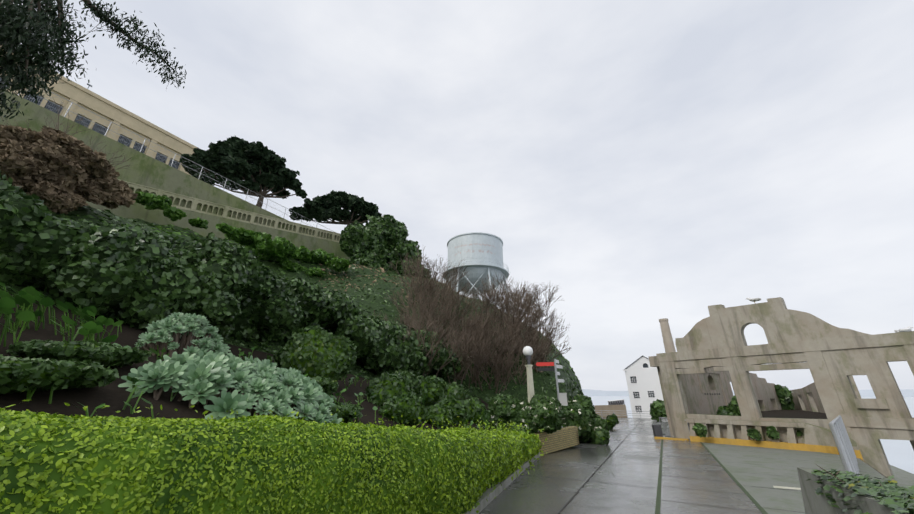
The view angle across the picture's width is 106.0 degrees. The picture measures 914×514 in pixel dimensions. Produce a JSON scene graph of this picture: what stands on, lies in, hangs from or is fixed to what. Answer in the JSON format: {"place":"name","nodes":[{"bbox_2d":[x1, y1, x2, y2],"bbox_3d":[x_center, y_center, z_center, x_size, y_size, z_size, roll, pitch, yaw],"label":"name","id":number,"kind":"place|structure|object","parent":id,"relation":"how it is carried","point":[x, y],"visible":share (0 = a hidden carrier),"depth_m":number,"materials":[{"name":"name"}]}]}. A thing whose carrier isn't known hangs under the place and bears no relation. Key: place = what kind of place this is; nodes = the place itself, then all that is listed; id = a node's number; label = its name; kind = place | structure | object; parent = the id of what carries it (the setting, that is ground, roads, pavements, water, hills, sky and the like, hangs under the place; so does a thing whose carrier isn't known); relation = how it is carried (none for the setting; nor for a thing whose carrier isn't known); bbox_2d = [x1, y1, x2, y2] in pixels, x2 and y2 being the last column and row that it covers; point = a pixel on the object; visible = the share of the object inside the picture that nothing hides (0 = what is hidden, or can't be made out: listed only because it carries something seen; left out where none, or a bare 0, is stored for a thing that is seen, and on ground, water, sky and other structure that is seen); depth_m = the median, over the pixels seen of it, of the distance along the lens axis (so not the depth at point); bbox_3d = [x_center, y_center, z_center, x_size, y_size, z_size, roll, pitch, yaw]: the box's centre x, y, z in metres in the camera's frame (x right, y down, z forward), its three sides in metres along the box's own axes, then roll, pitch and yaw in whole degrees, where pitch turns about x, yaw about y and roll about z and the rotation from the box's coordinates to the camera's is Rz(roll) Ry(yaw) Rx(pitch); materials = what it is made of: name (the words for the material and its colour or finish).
{"place":"outdoors","nodes":[
{"label":"outdoors","id":0,"kind":"place"},
{"bbox_2d":[0,294,491,429],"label":"garden bed soil","id":1,"kind":"structure","parent":0,"point":[113,396],"depth_m":3.61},
{"bbox_2d":[118,312,341,423],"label":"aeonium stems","id":2,"kind":"object","parent":1,"relation":"on","point":[217,370],"visible":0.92,"depth_m":4.18,"materials":[{"name":"green plant"}]},
{"bbox_2d":[0,324,489,428],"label":"shrubs","id":3,"kind":"object","parent":1,"relation":"on","point":[321,357],"visible":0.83,"depth_m":6.87,"materials":[{"name":"green plant"}]},
{"bbox_2d":[0,281,502,429],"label":"broad leaves","id":4,"kind":"object","parent":1,"relation":"on","point":[25,300],"visible":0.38,"depth_m":4.02,"materials":[{"name":"green plant"}]},
{"bbox_2d":[0,390,546,513],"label":"hedge","id":5,"kind":"object","parent":1,"relation":"on","point":[112,464],"visible":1,"depth_m":2.51,"materials":[{"name":"green plant"}]},
{"label":"planter soil","id":6,"kind":"structure","parent":1,"relation":"on","visible":0},
{"bbox_2d":[523,346,538,432],"bbox_3d":[3.014,5.417,14.076,0.430,3.469,0.430,-12,-24,27],"label":"globe lamp post","id":7,"kind":"object","parent":6,"relation":"on","point":[527,351],"visible":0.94,"depth_m":14.25,"materials":[{"name":"metal"}]},
{"bbox_2d":[536,359,567,427],"bbox_3d":[4.407,6.381,15.891,1.280,3.154,0.850,-6,-22,14],"label":"signpost","id":8,"kind":"object","parent":6,"relation":"on","point":[562,398],"visible":0.94,"depth_m":16.00,"materials":[{"name":"metal"}]},
{"bbox_2d":[487,393,618,444],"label":"planter shrubs","id":9,"kind":"object","parent":6,"relation":"in","point":[549,415],"visible":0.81,"depth_m":13.47,"materials":[{"name":"green plant"}]},
{"bbox_2d":[0,205,583,402],"bbox_3d":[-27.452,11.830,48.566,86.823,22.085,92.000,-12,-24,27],"label":"hillside ground","id":10,"kind":"structure","parent":0,"point":[479,393],"depth_m":25.09,"materials":[{"name":"plant"}]},
{"bbox_2d":[0,98,137,213],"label":"dead shrubs","id":11,"kind":"object","parent":10,"relation":"on","point":[59,171],"visible":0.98,"depth_m":17.02,"materials":[{"name":"brown plant"}]},
{"bbox_2d":[0,0,186,123],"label":"eucalyptus tree","id":12,"kind":"object","parent":10,"relation":"on","point":[23,26],"visible":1,"depth_m":6.65,"materials":[{"name":"green plant"}]},
{"bbox_2d":[0,88,287,220],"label":"grassy slope","id":13,"kind":"structure","parent":10,"relation":"on","point":[146,170],"depth_m":32.61,"materials":[{"name":"green plant"}]},
{"bbox_2d":[0,77,327,229],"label":"railing","id":14,"kind":"object","parent":13,"relation":"on","point":[200,173],"visible":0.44,"depth_m":35.26,"materials":[{"name":"metal"}]},
{"bbox_2d":[86,201,349,259],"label":"retaining wall","id":15,"kind":"structure","parent":10,"relation":"on","point":[135,210],"depth_m":32.24,"materials":[{"name":"concrete"}]},
{"bbox_2d":[118,179,340,241],"bbox_3d":[-20.194,-3.688,38.061,0.390,11.950,52.000,-12,-24,27],"label":"balustrade","id":16,"kind":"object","parent":15,"relation":"on","point":[200,206],"depth_m":34.38,"materials":[{"name":"beige concrete"}]},
{"bbox_2d":[0,171,460,377],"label":"bed shrubs","id":17,"kind":"object","parent":10,"relation":"on","point":[138,277],"visible":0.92,"depth_m":6.43,"materials":[{"name":"green plant"}]},
{"bbox_2d":[134,191,349,276],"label":"shrubs","id":18,"kind":"object","parent":10,"relation":"on","point":[283,251],"visible":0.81,"depth_m":29.14,"materials":[{"name":"green plant"}]},
{"bbox_2d":[339,214,430,277],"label":"bush","id":19,"kind":"object","parent":10,"relation":"on","point":[378,242],"visible":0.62,"depth_m":40.66,"materials":[{"name":"green plant"}]},
{"bbox_2d":[374,247,570,392],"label":"bare shrubs","id":20,"kind":"object","parent":10,"relation":"on","point":[516,310],"visible":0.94,"depth_m":23.25,"materials":[{"name":"brown plant"}]},
{"bbox_2d":[443,232,510,312],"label":"water tower","id":21,"kind":"structure","parent":10,"relation":"on","point":[481,253],"depth_m":62.80,"materials":[{"name":"metal"}]},
{"bbox_2d":[13,0,913,390],"label":"sky","id":22,"kind":"structure","parent":0,"point":[649,161],"materials":[{"name":"white"}]},
{"bbox_2d":[479,417,913,513],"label":"walkway","id":23,"kind":"structure","parent":0,"point":[533,493],"depth_m":8.82,"materials":[{"name":"concrete"}]},
{"bbox_2d":[464,451,539,513],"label":"curb","id":24,"kind":"structure","parent":23,"relation":"on","point":[496,492],"depth_m":6.95,"materials":[{"name":"grey concrete"}]},
{"bbox_2d":[534,426,578,453],"bbox_3d":[3.330,7.792,14.832,2.200,0.740,4.399,-17,-27,36],"label":"brick planter","id":25,"kind":"object","parent":23,"relation":"on","point":[564,438],"visible":0.41,"depth_m":14.23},
{"bbox_2d":[594,399,626,417],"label":"truss shed and stone wall","id":26,"kind":"structure","parent":23,"relation":"on","point":[616,407],"depth_m":64.41,"materials":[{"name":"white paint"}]},
{"bbox_2d":[595,410,649,417],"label":"guard railing","id":27,"kind":"object","parent":23,"relation":"on","point":[623,415],"visible":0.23,"depth_m":58.16,"materials":[{"name":"metal"}]},
{"bbox_2d":[623,355,663,418],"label":"white warehouse","id":28,"kind":"structure","parent":23,"relation":"on","point":[643,383],"depth_m":70.71,"materials":[{"name":"paint"}]},
{"bbox_2d":[652,424,662,436],"bbox_3d":[12.542,10.882,21.558,0.418,0.700,0.418,-5,-22,12],"label":"trash bin","id":29,"kind":"object","parent":23,"relation":"on","point":[657,430],"visible":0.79,"depth_m":21.41,"materials":[{"name":"metal"}]},
{"bbox_2d":[659,318,675,352],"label":"chimney","id":30,"kind":"object","parent":23,"relation":"on","point":[669,346],"visible":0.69,"depth_m":96.25,"materials":[{"name":"concrete"}]},
{"bbox_2d":[654,437,688,440],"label":"yellow kerb","id":31,"kind":"structure","parent":23,"relation":"on","point":[668,438],"depth_m":19.85,"materials":[{"name":"paint"}]},
{"bbox_2d":[659,417,689,440],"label":"crowd barriers","id":32,"kind":"object","parent":23,"relation":"on","point":[665,434],"visible":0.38,"depth_m":21.16,"materials":[{"name":"metal"}]},
{"bbox_2d":[521,421,886,513],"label":"road paving strips","id":33,"kind":"object","parent":23,"relation":"on","point":[695,477],"depth_m":9.25,"materials":[{"name":"concrete"}]},
{"bbox_2d":[797,467,912,513],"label":"planter","id":34,"kind":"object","parent":33,"relation":"on","point":[814,502],"depth_m":4.17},
{"bbox_2d":[807,464,913,513],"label":"plants","id":35,"kind":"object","parent":34,"relation":"on","point":[893,495],"depth_m":3.59,"materials":[{"name":"green plant"}]},
{"bbox_2d":[649,384,803,441],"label":"shrubs","id":36,"kind":"object","parent":23,"relation":"on","point":[658,409],"visible":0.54,"depth_m":19.40,"materials":[{"name":"green plant"}]},
{"bbox_2d":[686,418,862,459],"bbox_3d":[14.854,8.607,16.607,1.407,1.266,6.867,9,-23,-21],"label":"balustrade","id":37,"kind":"object","parent":23,"relation":"on","point":[819,439],"visible":0.65,"depth_m":16.35,"materials":[{"name":"concrete"}]},
{"bbox_2d":[649,297,913,480],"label":"ruined building","id":38,"kind":"structure","parent":23,"relation":"on","point":[707,362],"depth_m":17.38,"materials":[{"name":"concrete"}]},
{"bbox_2d":[745,298,912,332],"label":"gulls","id":39,"kind":"object","parent":38,"relation":"on","point":[907,329],"visible":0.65,"depth_m":14.32,"materials":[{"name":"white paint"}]},
{"bbox_2d":[829,415,859,475],"bbox_3d":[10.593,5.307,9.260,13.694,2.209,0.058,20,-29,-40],"label":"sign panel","id":40,"kind":"object","parent":23,"relation":"on","point":[843,444],"visible":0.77,"depth_m":6.54,"materials":[{"name":"metal"}]},
{"bbox_2d":[582,389,913,396],"bbox_3d":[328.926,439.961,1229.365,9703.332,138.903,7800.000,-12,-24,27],"label":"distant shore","id":41,"kind":"structure","parent":0,"point":[863,393],"depth_m":4404.53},
{"bbox_2d":[588,396,913,473],"bbox_3d":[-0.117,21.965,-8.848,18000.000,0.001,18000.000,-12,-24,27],"label":"water","id":42,"kind":"structure","parent":0,"point":[899,454],"depth_m":170.57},
{"label":"terrace ground","id":43,"kind":"structure","parent":0,"visible":0},
{"bbox_2d":[0,46,197,174],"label":"building","id":44,"kind":"structure","parent":43,"relation":"on","point":[87,99],"depth_m":46.09,"materials":[{"name":"beige paint"}]},
{"bbox_2d":[179,136,306,207],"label":"cypress tree","id":45,"kind":"object","parent":43,"relation":"on","point":[233,158],"visible":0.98,"depth_m":44.04,"materials":[{"name":"green plant"}]},
{"bbox_2d":[289,190,381,225],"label":"cypress tree","id":46,"kind":"object","parent":43,"relation":"on","point":[325,208],"visible":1,"depth_m":51.69,"materials":[{"name":"green plant"}]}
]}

